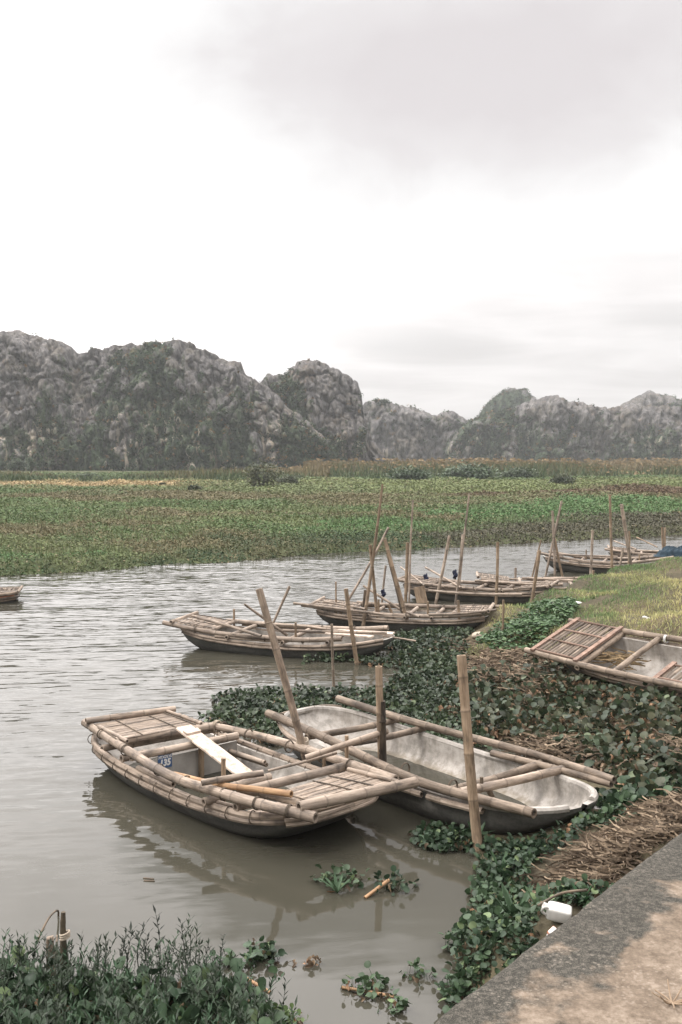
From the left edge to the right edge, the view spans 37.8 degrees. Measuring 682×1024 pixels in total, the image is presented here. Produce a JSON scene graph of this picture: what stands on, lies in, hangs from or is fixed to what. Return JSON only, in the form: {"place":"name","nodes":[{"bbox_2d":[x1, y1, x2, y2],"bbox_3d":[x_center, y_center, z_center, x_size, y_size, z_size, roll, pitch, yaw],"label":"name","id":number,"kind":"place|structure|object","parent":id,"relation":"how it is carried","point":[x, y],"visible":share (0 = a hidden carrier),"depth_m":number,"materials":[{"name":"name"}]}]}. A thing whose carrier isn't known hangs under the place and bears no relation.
{"place":"outdoors","nodes":[
{"label":"outdoors","id":0,"kind":"place"},
{"bbox_2d":[0,330,338,470],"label":"hill","id":1,"kind":"structure","parent":0,"point":[50,358],"depth_m":185.66,"materials":[{"name":"stone"}]},
{"bbox_2d":[260,360,388,462],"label":"hill","id":2,"kind":"structure","parent":0,"point":[328,388],"depth_m":200.24,"materials":[{"name":"stone"}]},
{"bbox_2d":[0,534,681,1023],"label":"water","id":3,"kind":"structure","parent":0,"point":[88,840],"depth_m":7.65,"materials":[{"name":"liquid"}]},
{"bbox_2d":[0,585,22,602],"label":"rowing boat","id":4,"kind":"object","parent":3,"relation":"on","point":[11,591],"visible":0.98,"depth_m":19.22,"materials":[{"name":"brown wood"}]},
{"bbox_2d":[38,909,58,942],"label":"bent reed","id":5,"kind":"object","parent":3,"relation":"in","point":[49,917],"visible":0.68,"depth_m":5.65,"materials":[{"name":"brown plant"}]},
{"bbox_2d":[46,935,54,973],"bbox_3d":[-1.552,2.529,5.346,0.054,0.522,0.052,0,3,0],"label":"stump","id":6,"kind":"object","parent":3,"relation":"in","point":[48,941],"visible":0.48,"depth_m":5.32,"materials":[{"name":"brown wood"}]},
{"bbox_2d":[59,911,69,968],"bbox_3d":[-1.438,2.445,5.227,0.072,0.706,0.073,0,3,0],"label":"post","id":7,"kind":"object","parent":3,"relation":"in","point":[64,935],"visible":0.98,"depth_m":5.20,"materials":[{"name":"wood"}]},
{"bbox_2d":[0,913,298,1023],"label":"waterside plants","id":8,"kind":"object","parent":3,"relation":"in","point":[40,994],"visible":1,"depth_m":4.91,"materials":[{"name":"green plant"}]},
{"bbox_2d":[121,922,152,978],"bbox_3d":[-1.082,2.306,5.230,0.173,0.343,0.106,-2,4,-26],"label":"weed stem","id":9,"kind":"object","parent":8,"relation":"on","point":[137,936],"visible":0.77,"depth_m":5.23,"materials":[{"name":"green plant"}]},
{"bbox_2d":[129,917,150,966],"bbox_3d":[-1.070,2.308,5.284,0.102,0.328,0.094,2,4,30],"label":"weed stem","id":10,"kind":"object","parent":8,"relation":"on","point":[143,926],"visible":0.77,"depth_m":5.30,"materials":[{"name":"green plant"}]},
{"bbox_2d":[139,929,152,965],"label":"weed stem","id":11,"kind":"object","parent":8,"relation":"on","point":[143,960],"visible":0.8,"depth_m":5.20,"materials":[{"name":"green plant"}]},
{"bbox_2d":[152,905,166,952],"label":"weed stem","id":12,"kind":"object","parent":8,"relation":"on","point":[158,918],"visible":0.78,"depth_m":5.39,"materials":[{"name":"green plant"}]},
{"bbox_2d":[177,918,192,958],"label":"weed stem","id":13,"kind":"object","parent":8,"relation":"on","point":[179,920],"visible":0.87,"depth_m":5.33,"materials":[{"name":"green plant"}]},
{"bbox_2d":[209,948,237,967],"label":"floating plant clump","id":14,"kind":"object","parent":3,"relation":"on","point":[228,957],"visible":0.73,"depth_m":5.50,"materials":[{"name":"green plant"}]},
{"bbox_2d":[81,706,418,837],"bbox_3d":[-0.971,2.136,8.312,1.381,0.620,3.352,-3,4,-42],"label":"rowing boat","id":15,"kind":"object","parent":3,"relation":"on","point":[143,738],"visible":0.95,"depth_m":7.90,"materials":[{"name":"brown wood"}]},
{"bbox_2d":[176,725,251,779],"bbox_3d":[-1.038,2.049,8.433,0.160,0.269,1.065,-3,4,-43],"label":"plank","id":16,"kind":"object","parent":15,"relation":"on","point":[205,744],"visible":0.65,"depth_m":8.48,"materials":[{"name":"wood"}]},
{"bbox_2d":[201,770,263,785],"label":"bamboo pole","id":17,"kind":"object","parent":15,"relation":"on","point":[231,777],"visible":1,"depth_m":7.39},
{"bbox_2d":[174,771,292,797],"bbox_3d":[-0.844,2.022,7.393,1.193,0.129,0.100,2,4,37],"label":"bamboo pole","id":18,"kind":"object","parent":15,"relation":"on","point":[264,790],"visible":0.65,"depth_m":7.22,"materials":[{"name":"wood"}]},
{"bbox_2d":[228,749,265,764],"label":"bamboo pole","id":19,"kind":"object","parent":15,"relation":"on","point":[247,756],"visible":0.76,"depth_m":8.76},
{"bbox_2d":[268,751,336,771],"bbox_3d":[-0.311,2.021,8.055,0.565,0.172,0.042,0,3,-1],"label":"bamboo stick","id":20,"kind":"object","parent":15,"relation":"in","point":[306,761],"visible":0.95,"depth_m":8.04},
{"bbox_2d":[232,935,296,972],"bbox_3d":[-0.456,2.462,5.529,0.330,0.154,0.323,-2,4,-32],"label":"floating plant clump","id":21,"kind":"object","parent":3,"relation":"on","point":[263,951],"visible":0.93,"depth_m":5.53,"materials":[{"name":"green plant"}]},
{"bbox_2d":[162,609,394,659],"bbox_3d":[-0.883,1.822,14.466,3.401,0.610,1.100,1,3,18],"label":"rowing boat","id":22,"kind":"object","parent":3,"relation":"on","point":[203,635],"visible":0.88,"depth_m":14.24,"materials":[{"name":"brown wood"}]},
{"bbox_2d":[191,615,261,637],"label":"bamboo pole","id":23,"kind":"object","parent":22,"relation":"on","point":[227,625],"visible":1,"depth_m":14.20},
{"bbox_2d":[244,604,287,635],"bbox_3d":[-1.080,1.556,14.334,0.745,0.548,0.047,-2,4,-37],"label":"bamboo oar","id":24,"kind":"object","parent":22,"relation":"on","point":[261,616],"visible":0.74,"depth_m":14.27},
{"bbox_2d":[272,586,290,622],"bbox_3d":[-0.894,1.403,14.747,0.324,0.631,0.044,1,3,17],"label":"bamboo oar","id":25,"kind":"object","parent":22,"relation":"on","point":[282,602],"visible":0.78,"depth_m":14.72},
{"bbox_2d":[261,622,345,630],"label":"bamboo pole","id":26,"kind":"object","parent":22,"relation":"on","point":[304,626],"visible":0.88,"depth_m":14.50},
{"bbox_2d":[282,629,386,634],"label":"bamboo pole","id":27,"kind":"object","parent":22,"relation":"on","point":[329,631],"visible":0.98,"depth_m":14.15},
{"bbox_2d":[256,588,310,763],"bbox_3d":[-0.418,1.716,8.543,0.617,2.150,0.140,0,3,0],"label":"mooring pole","id":28,"kind":"object","parent":3,"relation":"in","point":[301,739],"visible":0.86,"depth_m":8.47,"materials":[{"name":"brown wood"}]},
{"bbox_2d":[268,1002,307,1023],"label":"floating plant clump","id":29,"kind":"object","parent":3,"relation":"on","point":[287,1011],"visible":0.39,"depth_m":4.94,"materials":[{"name":"green plant"}]},
{"bbox_2d":[303,954,321,967],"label":"floating plant clump","id":30,"kind":"object","parent":3,"relation":"on","point":[310,962],"visible":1,"depth_m":5.49,"materials":[{"name":"brown plant"}]},
{"bbox_2d":[330,624,334,686],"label":"mooring pole","id":31,"kind":"object","parent":3,"relation":"in","point":[332,661],"visible":0.61,"depth_m":12.02,"materials":[{"name":"brown wood"}]},
{"bbox_2d":[319,872,351,892],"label":"leafy plant","id":32,"kind":"object","parent":3,"relation":"on","point":[335,885],"visible":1,"depth_m":6.43,"materials":[{"name":"green plant"}]},
{"bbox_2d":[310,863,370,891],"bbox_3d":[-0.021,2.399,6.543,0.388,0.131,0.296,2,4,29],"label":"floating plant clump","id":33,"kind":"object","parent":3,"relation":"on","point":[337,871],"visible":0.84,"depth_m":6.56,"materials":[{"name":"green plant"}]},
{"bbox_2d":[344,588,358,664],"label":"mooring pole","id":34,"kind":"object","parent":3,"relation":"in","point":[351,629],"visible":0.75,"depth_m":13.38,"materials":[{"name":"beige wood"}]},
{"bbox_2d":[339,527,388,613],"bbox_3d":[0.205,1.306,16.675,1.371,2.083,0.060,-1,3,-25],"label":"mooring pole","id":35,"kind":"object","parent":3,"relation":"in","point":[366,569],"visible":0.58,"depth_m":16.73,"materials":[{"name":"brown wood"}]},
{"bbox_2d":[341,986,393,997],"bbox_3d":[0.138,2.505,5.198,0.289,0.023,0.020,1,3,21],"label":"floating stick","id":36,"kind":"object","parent":3,"relation":"on","point":[350,988],"visible":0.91,"depth_m":5.20,"materials":[{"name":"orange wood"}]},
{"bbox_2d":[340,960,396,1001],"bbox_3d":[0.163,2.479,5.228,0.315,0.115,0.242,3,4,39],"label":"floating plant clump","id":37,"kind":"object","parent":3,"relation":"on","point":[363,979],"visible":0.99,"depth_m":5.22,"materials":[{"name":"green plant"}]},
{"bbox_2d":[361,484,383,626],"bbox_3d":[0.469,0.960,16.190,0.581,2.819,0.070,-3,4,-43],"label":"mooring pole","id":38,"kind":"object","parent":3,"relation":"in","point":[371,570],"visible":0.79,"depth_m":16.21,"materials":[{"name":"beige wood"}]},
{"bbox_2d":[369,545,378,617],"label":"mooring pole","id":39,"kind":"object","parent":3,"relation":"in","point":[374,585],"visible":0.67,"depth_m":16.30,"materials":[{"name":"beige wood"}]},
{"bbox_2d":[364,879,389,898],"bbox_3d":[0.231,2.424,6.402,0.225,0.072,0.024,-3,4,-44],"label":"floating stick","id":40,"kind":"object","parent":3,"relation":"on","point":[373,891],"visible":1,"depth_m":6.39,"materials":[{"name":"orange wood"}]},
{"bbox_2d":[375,666,386,761],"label":"mooring pole","id":41,"kind":"object","parent":3,"relation":"in","point":[381,723],"visible":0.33,"depth_m":8.09,"materials":[{"name":"beige wood"}]},
{"bbox_2d":[377,989,410,1016],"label":"floating plant clump","id":42,"kind":"object","parent":3,"relation":"on","point":[400,1003],"visible":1,"depth_m":5.04,"materials":[{"name":"green plant"}]},
{"bbox_2d":[383,539,408,618],"bbox_3d":[0.983,1.406,16.157,0.620,1.934,0.082,1,3,13],"label":"mooring pole","id":43,"kind":"object","parent":3,"relation":"in","point":[403,606],"visible":0.77,"depth_m":16.14,"materials":[{"name":"beige wood"}]},
{"bbox_2d":[374,865,418,895],"bbox_3d":[0.363,2.404,6.473,0.305,0.147,0.260,0,3,0],"label":"floating plant clump","id":44,"kind":"object","parent":3,"relation":"on","point":[391,885],"visible":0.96,"depth_m":6.48,"materials":[{"name":"green plant"}]},
{"bbox_2d":[301,596,501,630],"bbox_3d":[1.021,1.707,16.556,3.283,0.610,1.100,1,3,15],"label":"rowing boat","id":45,"kind":"object","parent":3,"relation":"on","point":[334,618],"visible":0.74,"depth_m":16.25,"materials":[{"name":"brown wood"}]},
{"bbox_2d":[293,602,382,615],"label":"bamboo pole","id":46,"kind":"object","parent":45,"relation":"on","point":[336,608],"visible":0.98,"depth_m":15.76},
{"bbox_2d":[363,585,399,609],"bbox_3d":[0.672,1.419,16.522,0.715,0.374,0.045,2,4,31],"label":"bamboo oar","id":47,"kind":"object","parent":45,"relation":"on","point":[384,599],"visible":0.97,"depth_m":16.47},
{"bbox_2d":[414,586,426,602],"bbox_3d":[1.545,1.647,19.196,0.290,0.446,0.110,0,3,0],"label":"board","id":48,"kind":"object","parent":45,"relation":"on","point":[420,594],"visible":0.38,"depth_m":19.19,"materials":[{"name":"beige wood"}]},
{"bbox_2d":[428,609,496,615],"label":"bamboo pole","id":49,"kind":"object","parent":45,"relation":"on","point":[451,614],"visible":1,"depth_m":15.53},
{"bbox_2d":[404,542,408,601],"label":"mooring pole","id":50,"kind":"object","parent":3,"relation":"in","point":[406,573],"visible":0.73,"depth_m":19.31,"materials":[{"name":"beige wood"}]},
{"bbox_2d":[408,500,413,602],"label":"mooring pole","id":51,"kind":"object","parent":3,"relation":"in","point":[409,583],"visible":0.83,"depth_m":19.19,"materials":[{"name":"brown wood"}]},
{"bbox_2d":[399,957,437,987],"bbox_3d":[0.406,2.467,5.355,0.193,0.096,0.177,3,4,45],"label":"floating plant clump","id":52,"kind":"object","parent":3,"relation":"on","point":[417,968],"visible":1,"depth_m":5.37,"materials":[{"name":"green plant"}]},
{"bbox_2d":[197,625,681,1013],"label":"water hyacinth","id":53,"kind":"object","parent":3,"relation":"on","point":[492,920],"visible":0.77,"depth_m":9.78,"materials":[{"name":"green plant"}]},
{"bbox_2d":[265,695,616,833],"bbox_3d":[0.660,2.181,8.487,1.238,0.511,3.458,-2,4,-38],"label":"rowing boat","id":54,"kind":"object","parent":3,"relation":"on","point":[548,794],"visible":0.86,"depth_m":8.07,"materials":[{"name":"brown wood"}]},
{"bbox_2d":[305,728,388,759],"bbox_3d":[0.057,1.874,8.023,0.709,0.202,0.110,-1,3,-19],"label":"bamboo pole","id":55,"kind":"object","parent":54,"relation":"on","point":[353,741],"visible":1,"depth_m":7.97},
{"bbox_2d":[434,535,450,603],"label":"mooring pole","id":56,"kind":"object","parent":3,"relation":"in","point":[442,569],"visible":0.81,"depth_m":19.03,"materials":[{"name":"brown wood"}]},
{"bbox_2d":[454,494,469,603],"bbox_3d":[2.282,0.933,18.979,0.344,2.552,0.056,0,3,0],"label":"mooring pole","id":57,"kind":"object","parent":3,"relation":"in","point":[458,578],"visible":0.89,"depth_m":18.95,"materials":[{"name":"brown wood"}]},
{"bbox_2d":[457,655,482,851],"bbox_3d":[0.944,1.945,7.090,0.081,1.843,0.294,-3,4,-44],"label":"mooring pole","id":58,"kind":"object","parent":3,"relation":"in","point":[473,799],"visible":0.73,"depth_m":7.08,"materials":[{"name":"beige wood"}]},
{"bbox_2d":[398,574,558,603],"bbox_3d":[2.685,1.574,19.667,3.092,0.533,1.167,1,3,22],"label":"rowing boat","id":59,"kind":"object","parent":3,"relation":"on","point":[430,583],"visible":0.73,"depth_m":19.32,"materials":[{"name":"brown wood"}]},
{"bbox_2d":[428,590,521,595],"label":"bamboo pole","id":60,"kind":"object","parent":59,"relation":"on","point":[488,594],"visible":1,"depth_m":17.97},
{"bbox_2d":[475,579,537,584],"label":"bamboo pole","id":61,"kind":"object","parent":59,"relation":"on","point":[501,582],"visible":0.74,"depth_m":19.48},
{"bbox_2d":[495,542,498,604],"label":"mooring pole","id":62,"kind":"object","parent":3,"relation":"in","point":[497,569],"visible":0.67,"depth_m":18.48,"materials":[{"name":"beige wood"}]},
{"bbox_2d":[476,571,581,590],"bbox_3d":[4.085,1.537,20.238,2.670,0.544,1.101,0,3,7],"label":"rowing boat","id":63,"kind":"object","parent":3,"relation":"on","point":[562,585],"visible":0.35,"depth_m":20.36,"materials":[{"name":"brown wood"}]},
{"bbox_2d":[522,577,575,581],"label":"bamboo pole","id":64,"kind":"object","parent":63,"relation":"on","point":[553,579],"visible":0.66,"depth_m":19.87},
{"bbox_2d":[530,550,540,601],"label":"mooring pole","id":65,"kind":"object","parent":3,"relation":"in","point":[535,575],"visible":0.61,"depth_m":17.19,"materials":[{"name":"beige wood"}]},
{"bbox_2d":[551,511,555,576],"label":"mooring pole","id":66,"kind":"object","parent":3,"relation":"in","point":[553,538],"visible":0.79,"depth_m":23.00,"materials":[{"name":"brown wood"}]},
{"bbox_2d":[544,501,562,576],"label":"mooring pole","id":67,"kind":"object","parent":3,"relation":"in","point":[551,548],"visible":0.73,"depth_m":23.30,"materials":[{"name":"brown wood"}]},
{"bbox_2d":[555,538,563,576],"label":"mooring pole","id":68,"kind":"object","parent":3,"relation":"in","point":[558,559],"visible":0.52,"depth_m":23.03,"materials":[{"name":"beige wood"}]},
{"bbox_2d":[589,530,593,574],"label":"mooring pole","id":69,"kind":"object","parent":3,"relation":"in","point":[591,551],"visible":0.65,"depth_m":22.37,"materials":[{"name":"brown wood"}]},
{"bbox_2d":[541,550,673,573],"bbox_3d":[6.456,1.277,24.339,3.208,0.612,1.102,1,3,19],"label":"rowing boat","id":70,"kind":"object","parent":3,"relation":"on","point":[580,564],"visible":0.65,"depth_m":24.16,"materials":[{"name":"brown wood"}]},
{"bbox_2d":[552,553,617,556],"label":"bamboo pole","id":71,"kind":"object","parent":70,"relation":"on","point":[586,555],"visible":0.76,"depth_m":24.29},
{"bbox_2d":[653,545,681,556],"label":"tarp","id":72,"kind":"object","parent":70,"relation":"on","point":[667,551],"visible":0.98,"depth_m":24.15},
{"bbox_2d":[609,494,612,568],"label":"mooring pole","id":73,"kind":"object","parent":3,"relation":"in","point":[611,540],"visible":0.69,"depth_m":23.20,"materials":[{"name":"beige wood"}]},
{"bbox_2d":[620,504,632,565],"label":"mooring pole","id":74,"kind":"object","parent":3,"relation":"in","point":[626,534],"visible":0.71,"depth_m":20.26,"materials":[{"name":"brown wood"}]},
{"bbox_2d":[605,545,661,560],"bbox_3d":[8.401,1.213,25.270,3.333,0.637,1.100,1,3,14],"label":"rowing boat","id":75,"kind":"object","parent":3,"relation":"on","point":[634,552],"visible":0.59,"depth_m":25.26,"materials":[{"name":"brown wood"}]},
{"bbox_2d":[0,470,681,575],"bbox_3d":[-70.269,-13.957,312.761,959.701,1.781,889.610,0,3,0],"label":"bank","id":76,"kind":"structure","parent":0,"point":[38,563],"depth_m":30.51,"materials":[{"name":"plant"}]},
{"bbox_2d":[4,456,28,471],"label":"tree","id":77,"kind":"object","parent":76,"relation":"on","point":[15,463],"visible":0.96,"depth_m":149.48,"materials":[{"name":"green plant"}]},
{"bbox_2d":[25,457,37,472],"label":"tree","id":78,"kind":"object","parent":76,"relation":"on","point":[30,459],"visible":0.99,"depth_m":139.74,"materials":[{"name":"green plant"}]},
{"bbox_2d":[74,472,99,478],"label":"bush","id":79,"kind":"object","parent":76,"relation":"on","point":[87,474],"visible":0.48,"depth_m":104.11,"materials":[{"name":"green plant"}]},
{"bbox_2d":[239,458,283,485],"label":"bush","id":80,"kind":"object","parent":76,"relation":"on","point":[255,474],"visible":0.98,"depth_m":80.80,"materials":[{"name":"green plant"}]},
{"bbox_2d":[274,474,301,484],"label":"bush","id":81,"kind":"object","parent":76,"relation":"on","point":[289,479],"visible":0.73,"depth_m":85.57,"materials":[{"name":"green plant"}]},
{"bbox_2d":[0,471,681,575],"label":"meadow plants","id":82,"kind":"object","parent":76,"relation":"on","point":[262,499],"visible":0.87,"depth_m":41.76,"materials":[{"name":"green plant"}]},
{"bbox_2d":[0,332,681,470],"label":"hill scrub","id":83,"kind":"object","parent":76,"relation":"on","point":[297,406],"visible":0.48,"depth_m":188.52,"materials":[{"name":"green plant"}]},
{"bbox_2d":[0,457,681,481],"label":"reeds","id":84,"kind":"object","parent":76,"relation":"on","point":[551,467],"visible":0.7,"depth_m":129.19,"materials":[{"name":"green plant"}]},
{"bbox_2d":[382,465,430,479],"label":"bush","id":85,"kind":"object","parent":76,"relation":"on","point":[414,473],"visible":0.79,"depth_m":103.37,"materials":[{"name":"green plant"}]},
{"bbox_2d":[438,459,503,478],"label":"bush","id":86,"kind":"object","parent":76,"relation":"on","point":[484,471],"visible":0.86,"depth_m":107.06,"materials":[{"name":"green plant"}]},
{"bbox_2d":[499,466,538,477],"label":"bush","id":87,"kind":"object","parent":76,"relation":"on","point":[518,472],"visible":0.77,"depth_m":111.54,"materials":[{"name":"green plant"}]},
{"bbox_2d":[547,473,576,483],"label":"bush","id":88,"kind":"object","parent":76,"relation":"on","point":[563,478],"visible":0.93,"depth_m":86.75,"materials":[{"name":"green plant"}]},
{"bbox_2d":[0,0,681,419],"label":"sky","id":89,"kind":"structure","parent":0,"point":[436,205],"materials":[{"name":"white"}]},
{"bbox_2d":[363,401,470,462],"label":"hill","id":90,"kind":"structure","parent":0,"point":[405,440],"depth_m":292.77,"materials":[{"name":"stone"}]},
{"bbox_2d":[478,388,535,416],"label":"hill","id":91,"kind":"structure","parent":0,"point":[507,403],"depth_m":379.98,"materials":[{"name":"stone"}]},
{"bbox_2d":[435,833,681,1023],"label":"pavement","id":92,"kind":"structure","parent":0,"point":[612,954],"depth_m":3.71,"materials":[{"name":"concrete"}]},
{"bbox_2d":[651,979,681,1008],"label":"dry sprig","id":93,"kind":"object","parent":92,"relation":"on","point":[673,1002],"visible":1,"depth_m":3.47,"materials":[{"name":"plant"}]},
{"bbox_2d":[443,395,681,461],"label":"hill","id":94,"kind":"structure","parent":0,"point":[633,419],"depth_m":283.24,"materials":[{"name":"stone"}]},
{"bbox_2d":[449,559,681,989],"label":"bank","id":95,"kind":"structure","parent":0,"point":[543,925],"depth_m":13.60,"materials":[{"name":"plant"}]},
{"bbox_2d":[425,635,567,701],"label":"dry stalks","id":96,"kind":"object","parent":95,"relation":"on","point":[516,655],"visible":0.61,"depth_m":12.43,"materials":[{"name":"plant"}]},
{"bbox_2d":[484,847,514,867],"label":"leafy plant","id":97,"kind":"object","parent":95,"relation":"on","point":[503,859],"visible":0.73,"depth_m":6.72,"materials":[{"name":"green plant"}]},
{"bbox_2d":[490,881,533,916],"bbox_3d":[1.005,2.261,5.747,0.306,0.221,0.285,-3,4,-40],"label":"leafy plant","id":98,"kind":"object","parent":95,"relation":"on","point":[525,898],"visible":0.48,"depth_m":5.75,"materials":[{"name":"green plant"}]},
{"bbox_2d":[524,882,557,910],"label":"leafy plant","id":99,"kind":"object","parent":95,"relation":"on","point":[538,889],"visible":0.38,"depth_m":5.58,"materials":[{"name":"green plant"}]},
{"bbox_2d":[541,901,571,923],"bbox_3d":[1.136,2.107,5.254,0.160,0.082,0.087,9,17,13],"label":"plastic jug","id":100,"kind":"object","parent":95,"relation":"on","point":[558,912],"visible":0.97,"depth_m":5.22,"materials":[{"name":"plastic"}]},
{"bbox_2d":[537,889,588,906],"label":"fallen branch","id":101,"kind":"object","parent":95,"relation":"on","point":[561,893],"visible":0.97,"depth_m":5.33,"materials":[{"name":"brown wood"}]},
{"bbox_2d":[475,596,659,654],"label":"leafy weeds","id":102,"kind":"object","parent":95,"relation":"on","point":[535,622],"visible":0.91,"depth_m":14.35,"materials":[{"name":"green plant"}]},
{"bbox_2d":[466,557,681,662],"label":"bank grass","id":103,"kind":"structure","parent":95,"relation":"on","point":[610,613],"depth_m":15.68,"materials":[{"name":"plant"}]},
{"bbox_2d":[470,669,681,775],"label":"dry stalks","id":104,"kind":"object","parent":95,"relation":"on","point":[540,745],"visible":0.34,"depth_m":9.10,"materials":[{"name":"plant"}]},
{"bbox_2d":[565,882,591,902],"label":"leafy plant","id":105,"kind":"object","parent":95,"relation":"on","point":[575,888],"visible":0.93,"depth_m":5.37,"materials":[{"name":"green plant"}]},
{"bbox_2d":[517,787,681,905],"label":"dry stalks","id":106,"kind":"object","parent":95,"relation":"on","point":[626,840],"visible":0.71,"depth_m":6.05,"materials":[{"name":"plant"}]},
{"bbox_2d":[524,617,681,698],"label":"rowing boat","id":107,"kind":"object","parent":95,"relation":"on","point":[574,649],"visible":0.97,"depth_m":11.59,"materials":[{"name":"brown wood"}]},
{"bbox_2d":[588,647,651,671],"bbox_3d":[3.197,1.707,11.659,0.692,0.242,1.010,-3,4,-39],"label":"straw bundle","id":108,"kind":"object","parent":107,"relation":"in","point":[614,657],"visible":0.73,"depth_m":11.52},
{"bbox_2d":[620,390,681,406],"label":"hill","id":109,"kind":"structure","parent":0,"point":[652,398],"depth_m":393.80,"materials":[{"name":"stone"}]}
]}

